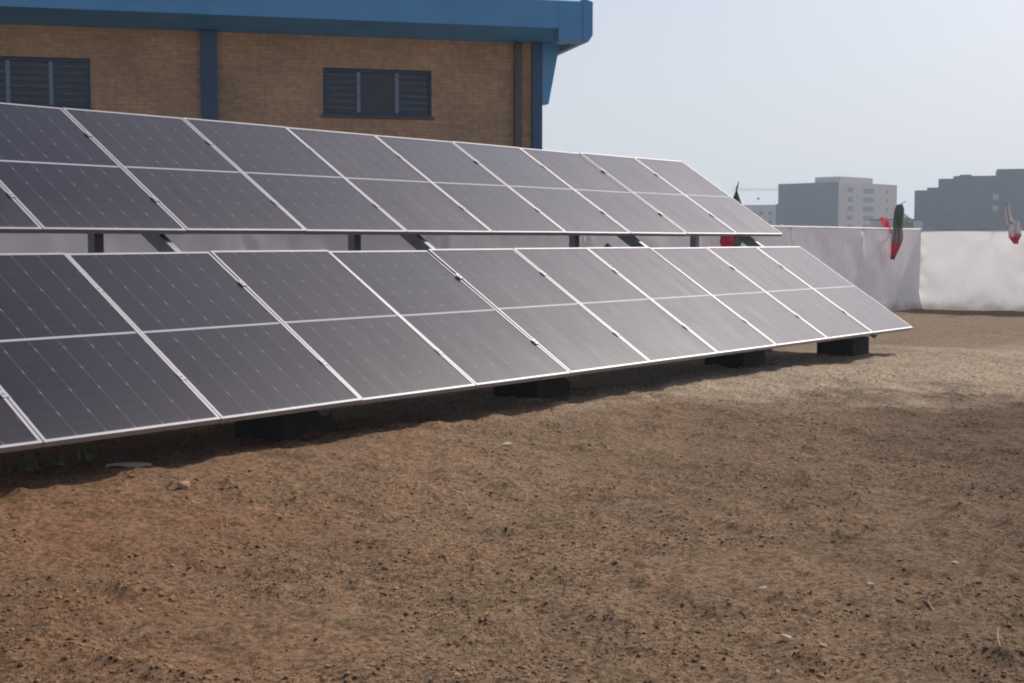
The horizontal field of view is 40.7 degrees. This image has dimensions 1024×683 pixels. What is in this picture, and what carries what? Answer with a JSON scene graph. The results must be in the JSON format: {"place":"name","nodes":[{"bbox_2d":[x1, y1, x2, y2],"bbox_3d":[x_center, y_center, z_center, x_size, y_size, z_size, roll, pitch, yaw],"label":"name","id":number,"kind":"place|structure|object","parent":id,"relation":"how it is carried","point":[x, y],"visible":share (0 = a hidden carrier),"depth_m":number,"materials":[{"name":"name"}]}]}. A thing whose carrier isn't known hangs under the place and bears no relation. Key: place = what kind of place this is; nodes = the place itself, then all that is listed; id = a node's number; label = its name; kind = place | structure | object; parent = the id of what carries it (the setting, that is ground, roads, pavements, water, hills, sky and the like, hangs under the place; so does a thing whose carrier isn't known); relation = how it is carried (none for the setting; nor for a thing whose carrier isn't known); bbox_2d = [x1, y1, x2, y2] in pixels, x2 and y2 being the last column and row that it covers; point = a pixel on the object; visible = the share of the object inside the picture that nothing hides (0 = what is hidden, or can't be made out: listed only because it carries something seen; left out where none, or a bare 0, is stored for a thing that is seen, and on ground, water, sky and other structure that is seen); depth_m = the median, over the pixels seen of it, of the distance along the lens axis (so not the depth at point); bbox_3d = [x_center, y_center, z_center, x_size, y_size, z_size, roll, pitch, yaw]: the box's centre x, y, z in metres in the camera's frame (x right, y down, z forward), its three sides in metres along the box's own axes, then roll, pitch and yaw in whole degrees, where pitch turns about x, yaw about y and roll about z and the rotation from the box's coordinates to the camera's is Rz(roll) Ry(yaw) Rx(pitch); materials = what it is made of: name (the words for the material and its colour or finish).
{"place":"outdoors","nodes":[
{"label":"outdoors","id":0,"kind":"place"},
{"bbox_2d":[0,0,592,149],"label":"brick building","id":1,"kind":"structure","parent":0,"point":[476,71],"depth_m":23.47,"materials":[{"name":"brown brick"}]},
{"bbox_2d":[0,56,93,109],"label":"window","id":2,"kind":"structure","parent":1,"relation":"in","point":[37,81],"depth_m":22.71,"materials":[{"name":"grey metal"}]},
{"bbox_2d":[321,68,433,119],"bbox_3d":[-2.340,-4.305,24.052,1.980,0.855,0.145,-1,4,-14],"label":"window","id":3,"kind":"structure","parent":1,"relation":"in","point":[347,92],"depth_m":24.09,"materials":[{"name":"grey metal"}]},
{"bbox_2d":[0,255,1023,682],"bbox_3d":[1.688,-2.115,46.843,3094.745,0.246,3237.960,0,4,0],"label":"ground","id":4,"kind":"structure","parent":0,"point":[60,535],"depth_m":6.51,"materials":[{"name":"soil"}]},
{"bbox_2d":[13,452,43,471],"bbox_3d":[-2.620,0.663,7.478,0.206,0.112,0.190,3,5,31],"label":"weed tuft","id":5,"kind":"object","parent":4,"relation":"on","point":[28,465],"visible":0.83,"depth_m":7.48,"materials":[{"name":"green plant"}]},
{"bbox_2d":[44,453,67,465],"bbox_3d":[-2.527,0.657,7.625,0.175,0.065,0.159,-2,4,-20],"label":"weed tuft","id":6,"kind":"object","parent":4,"relation":"on","point":[59,460],"visible":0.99,"depth_m":7.62,"materials":[{"name":"green plant"}]},
{"bbox_2d":[68,440,107,460],"bbox_3d":[-2.446,0.599,7.882,0.292,0.163,0.380,-2,5,-29],"label":"weed tuft","id":7,"kind":"object","parent":4,"relation":"on","point":[86,453],"visible":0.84,"depth_m":7.83,"materials":[{"name":"green plant"}]},
{"bbox_2d":[106,462,151,467],"bbox_3d":[-2.112,0.684,7.631,0.252,0.024,0.089,1,6,-7],"label":"flat slab","id":8,"kind":"object","parent":4,"relation":"on","point":[131,464],"depth_m":7.61,"materials":[{"name":"stone"}]},
{"bbox_2d":[177,481,190,488],"bbox_3d":[-1.687,0.737,7.110,0.067,0.031,0.051,-1,30,-22],"label":"earth clod","id":9,"kind":"object","parent":4,"relation":"on","point":[183,484],"visible":1,"depth_m":7.10,"materials":[{"name":"soil"}]},
{"bbox_2d":[235,408,332,441],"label":"footing block","id":10,"kind":"structure","parent":4,"relation":"on","point":[288,427],"depth_m":8.80,"materials":[{"name":"concrete"}]},
{"bbox_2d":[0,225,921,310],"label":"cloth fence","id":11,"kind":"object","parent":4,"relation":"on","point":[874,271],"visible":0.23,"depth_m":18.99,"materials":[{"name":"white fabric"}]},
{"bbox_2d":[733,181,741,246],"bbox_3d":[3.437,-1.874,21.466,0.252,1.197,0.634,0,4,0],"label":"hanging flag","id":12,"kind":"object","parent":11,"relation":"attached to","point":[737,242],"visible":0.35,"depth_m":21.20,"materials":[{"name":"green fabric"}]},
{"bbox_2d":[720,236,733,246],"bbox_3d":[3.290,-1.282,21.163,0.224,0.770,0.224,0,4,0],"label":"cloth","id":13,"kind":"object","parent":12,"relation":"attached to","point":[726,241],"visible":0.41,"depth_m":21.06,"materials":[{"name":"fabric"}]},
{"bbox_2d":[880,217,891,232],"bbox_3d":[7.210,-2.045,26.686,0.220,0.721,0.128,0,4,0],"label":"red cloth","id":14,"kind":"object","parent":11,"relation":"hanging from","point":[885,223],"visible":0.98,"depth_m":26.66,"materials":[{"name":"red fabric"}]},
{"bbox_2d":[890,201,905,259],"bbox_3d":[7.394,-2.143,26.706,0.279,1.137,0.641,0,4,0],"label":"hanging flag","id":15,"kind":"object","parent":11,"relation":"hanging from","point":[897,236],"visible":0.99,"depth_m":26.43,"materials":[{"name":"green fabric"}]},
{"bbox_2d":[88,234,877,415],"bbox_3d":[-0.470,-0.640,11.984,3.006,2.248,12.834,3,5,37],"label":"mounting rack","id":16,"kind":"object","parent":4,"relation":"on","point":[161,242],"visible":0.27,"depth_m":11.75,"materials":[{"name":"metal"}]},
{"bbox_2d":[0,396,42,452],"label":"solar panel","id":17,"kind":"object","parent":16,"relation":"on","point":[17,433],"visible":1,"depth_m":6.92,"materials":[{"name":"glass"}]},
{"bbox_2d":[0,184,42,232],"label":"solar panel","id":18,"kind":"object","parent":16,"relation":"on","point":[15,217],"visible":1,"depth_m":8.76,"materials":[{"name":"glass"}]},
{"bbox_2d":[0,102,186,233],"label":"solar panel","id":19,"kind":"object","parent":16,"relation":"on","point":[62,171],"visible":1,"depth_m":9.60,"materials":[{"name":"glass"}]},
{"bbox_2d":[0,253,220,447],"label":"solar panel","id":20,"kind":"object","parent":16,"relation":"on","point":[82,359],"visible":1,"depth_m":7.74,"materials":[{"name":"glass"}]},
{"bbox_2d":[61,108,305,233],"bbox_3d":[-2.513,-1.303,10.539,1.722,0.046,1.171,41,26,28],"label":"solar panel","id":21,"kind":"object","parent":16,"relation":"on","point":[186,175],"visible":1,"depth_m":10.50,"materials":[{"name":"glass"}]},
{"bbox_2d":[66,252,361,422],"bbox_3d":[-1.886,-0.081,8.694,1.722,0.044,1.171,41,26,28],"label":"solar panel","id":22,"kind":"object","parent":16,"relation":"on","point":[220,338],"visible":1,"depth_m":8.65,"materials":[{"name":"glass"}]},
{"bbox_2d":[183,118,405,234],"bbox_3d":[-1.812,-1.371,11.448,1.722,0.044,1.171,41,26,28],"label":"solar panel","id":23,"kind":"object","parent":16,"relation":"on","point":[294,177],"visible":1,"depth_m":11.41,"materials":[{"name":"glass"}]},
{"bbox_2d":[209,250,475,403],"bbox_3d":[-1.185,-0.150,9.602,1.722,0.046,1.171,41,26,28],"label":"solar panel","id":24,"kind":"object","parent":16,"relation":"on","point":[365,343],"visible":1,"depth_m":9.56,"materials":[{"name":"glass"}]},
{"bbox_2d":[286,127,491,234],"bbox_3d":[-1.113,-1.436,12.359,1.722,0.045,1.171,41,26,28],"label":"solar panel","id":25,"kind":"object","parent":16,"relation":"on","point":[408,198],"visible":1,"depth_m":12.33,"materials":[{"name":"glass"}]},
{"bbox_2d":[329,250,569,388],"bbox_3d":[-0.487,-0.212,10.515,1.722,0.045,1.171,41,26,28],"label":"solar panel","id":26,"kind":"object","parent":16,"relation":"on","point":[473,336],"visible":0.96,"depth_m":10.48,"materials":[{"name":"glass"}]},
{"bbox_2d":[374,135,565,234],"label":"solar panel","id":27,"kind":"object","parent":16,"relation":"on","point":[477,191],"visible":1,"depth_m":13.24,"materials":[{"name":"glass"}]},
{"bbox_2d":[427,248,649,375],"bbox_3d":[0.215,-0.284,11.422,1.722,0.046,1.171,41,26,28],"label":"solar panel","id":28,"kind":"object","parent":16,"relation":"on","point":[569,333],"visible":1,"depth_m":11.38,"materials":[{"name":"glass"}]},
{"bbox_2d":[451,141,629,235],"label":"solar panel","id":29,"kind":"object","parent":16,"relation":"on","point":[561,204],"visible":1,"depth_m":14.15,"materials":[{"name":"glass"}]},
{"bbox_2d":[520,148,686,235],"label":"solar panel","id":30,"kind":"object","parent":16,"relation":"on","point":[613,199],"visible":1,"depth_m":15.06,"materials":[{"name":"glass"}]},
{"bbox_2d":[513,248,717,364],"bbox_3d":[0.916,-0.352,12.332,1.722,0.046,1.171,41,26,28],"label":"solar panel","id":31,"kind":"object","parent":16,"relation":"on","point":[640,322],"visible":1,"depth_m":12.30,"materials":[{"name":"glass"}]},
{"bbox_2d":[579,153,736,235],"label":"solar panel","id":32,"kind":"object","parent":16,"relation":"on","point":[669,202],"visible":1,"depth_m":15.97,"materials":[{"name":"glass"}]},
{"bbox_2d":[586,247,776,355],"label":"solar panel","id":33,"kind":"object","parent":16,"relation":"on","point":[704,315],"visible":1,"depth_m":13.22,"materials":[{"name":"glass"}]},
{"bbox_2d":[633,157,781,235],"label":"solar panel","id":34,"kind":"object","parent":16,"relation":"on","point":[734,215],"visible":1,"depth_m":16.89,"materials":[{"name":"glass"}]},
{"bbox_2d":[652,247,827,347],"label":"solar panel","id":35,"kind":"object","parent":16,"relation":"on","point":[767,315],"visible":1,"depth_m":14.13,"materials":[{"name":"glass"}]},
{"bbox_2d":[706,247,872,340],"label":"solar panel","id":36,"kind":"object","parent":16,"relation":"on","point":[813,308],"visible":1,"depth_m":15.04,"materials":[{"name":"glass"}]},
{"bbox_2d":[756,246,912,334],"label":"solar panel","id":37,"kind":"object","parent":16,"relation":"on","point":[845,295],"visible":1,"depth_m":15.96,"materials":[{"name":"glass"}]},
{"bbox_2d":[500,442,511,445],"bbox_3d":[-0.042,0.639,8.592,0.095,0.024,0.053,-16,5,10],"label":"pale stone","id":38,"kind":"object","parent":4,"relation":"on","point":[506,444],"visible":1,"depth_m":8.57,"materials":[{"name":"beige stone"}]},
{"bbox_2d":[494,377,569,397],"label":"footing block","id":39,"kind":"structure","parent":4,"relation":"on","point":[549,388],"depth_m":10.94,"materials":[{"name":"concrete"}]},
{"bbox_2d":[557,428,564,433],"bbox_3d":[0.330,0.606,9.321,0.049,0.040,0.044,1,-6,-14],"label":"pale stone","id":40,"kind":"object","parent":4,"relation":"on","point":[561,430],"visible":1,"depth_m":9.31,"materials":[{"name":"grey stone"}]},
{"bbox_2d":[705,350,764,368],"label":"footing block","id":41,"kind":"structure","parent":4,"relation":"on","point":[746,359],"depth_m":13.62,"materials":[{"name":"concrete"}]},
{"bbox_2d":[732,189,777,199],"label":"tower crane","id":42,"kind":"object","parent":4,"relation":"on","point":[756,190],"visible":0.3,"depth_m":556.99,"materials":[{"name":"metal"}]},
{"bbox_2d":[758,586,766,589],"bbox_3d":[1.000,0.988,5.528,0.038,0.016,0.028,-18,0,-7],"label":"pale stone","id":43,"kind":"object","parent":4,"relation":"on","point":[762,588],"visible":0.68,"depth_m":5.52,"materials":[{"name":"beige stone"}]},
{"bbox_2d":[780,634,794,640],"bbox_3d":[0.963,1.037,4.830,0.054,0.019,0.029,20,13,10],"label":"pale stone","id":44,"kind":"object","parent":4,"relation":"on","point":[784,637],"visible":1,"depth_m":4.82,"materials":[{"name":"beige stone"}]},
{"bbox_2d":[817,336,868,355],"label":"footing block","id":45,"kind":"structure","parent":4,"relation":"on","point":[854,346],"depth_m":15.66,"materials":[{"name":"concrete"}]},
{"bbox_2d":[903,214,913,227],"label":"tree","id":46,"kind":"object","parent":4,"relation":"on","point":[910,224],"visible":0.41,"depth_m":248.52,"materials":[{"name":"plant"}]},
{"bbox_2d":[894,584,934,610],"bbox_3d":[1.555,0.986,5.323,0.023,0.015,0.374,-1,4,-7],"label":"dry stalk","id":47,"kind":"object","parent":4,"relation":"on","point":[922,599],"visible":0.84,"depth_m":5.26,"materials":[{"name":"plant"}]},
{"bbox_2d":[918,228,1023,311],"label":"cloth fence","id":48,"kind":"object","parent":4,"relation":"on","point":[971,268],"visible":1,"depth_m":27.37,"materials":[{"name":"white fabric"}]},
{"bbox_2d":[996,199,1021,243],"bbox_3d":[9.532,-2.326,26.845,0.300,0.884,0.707,-2,5,-23],"label":"hanging flag","id":49,"kind":"object","parent":48,"relation":"hanging from","point":[1014,233],"visible":1,"depth_m":26.62,"materials":[{"name":"white fabric"}]},
{"bbox_2d":[743,205,775,224],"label":"building","id":50,"kind":"structure","parent":0,"point":[766,213],"depth_m":519.78,"materials":[{"name":"grey concrete"}]},
{"bbox_2d":[542,0,1023,218],"label":"sky","id":51,"kind":"structure","parent":0,"point":[910,95],"materials":[{"name":"white"}]},
{"bbox_2d":[775,176,896,237],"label":"apartment block","id":52,"kind":"structure","parent":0,"point":[839,201],"depth_m":446.81,"materials":[{"name":"grey concrete"}]},
{"bbox_2d":[847,206,852,210],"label":"window","id":53,"kind":"structure","parent":52,"relation":"in","point":[849,208],"depth_m":442.63,"materials":[{"name":"grey glass"}]},
{"bbox_2d":[863,188,873,193],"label":"window","id":54,"kind":"structure","parent":52,"relation":"in","point":[864,190],"depth_m":450.04,"materials":[{"name":"grey glass"}]},
{"bbox_2d":[863,198,873,202],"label":"window","id":55,"kind":"structure","parent":52,"relation":"in","point":[871,200],"depth_m":450.37,"materials":[{"name":"grey glass"}]},
{"bbox_2d":[863,207,873,211],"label":"window","id":56,"kind":"structure","parent":52,"relation":"in","point":[871,209],"depth_m":451.03,"materials":[{"name":"grey glass"}]},
{"bbox_2d":[863,216,873,220],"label":"window","id":57,"kind":"structure","parent":52,"relation":"in","point":[866,218],"depth_m":450.48,"materials":[{"name":"grey glass"}]},
{"bbox_2d":[869,219,923,228],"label":"house","id":58,"kind":"structure","parent":0,"point":[877,223],"depth_m":330.01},
{"bbox_2d":[914,169,1023,228],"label":"apartment block","id":59,"kind":"structure","parent":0,"point":[965,201],"depth_m":373.81,"materials":[{"name":"grey concrete"}]},
{"bbox_2d":[993,194,997,199],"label":"window","id":60,"kind":"structure","parent":59,"relation":"in","point":[995,196],"depth_m":372.00,"materials":[{"name":"grey glass"}]}
]}

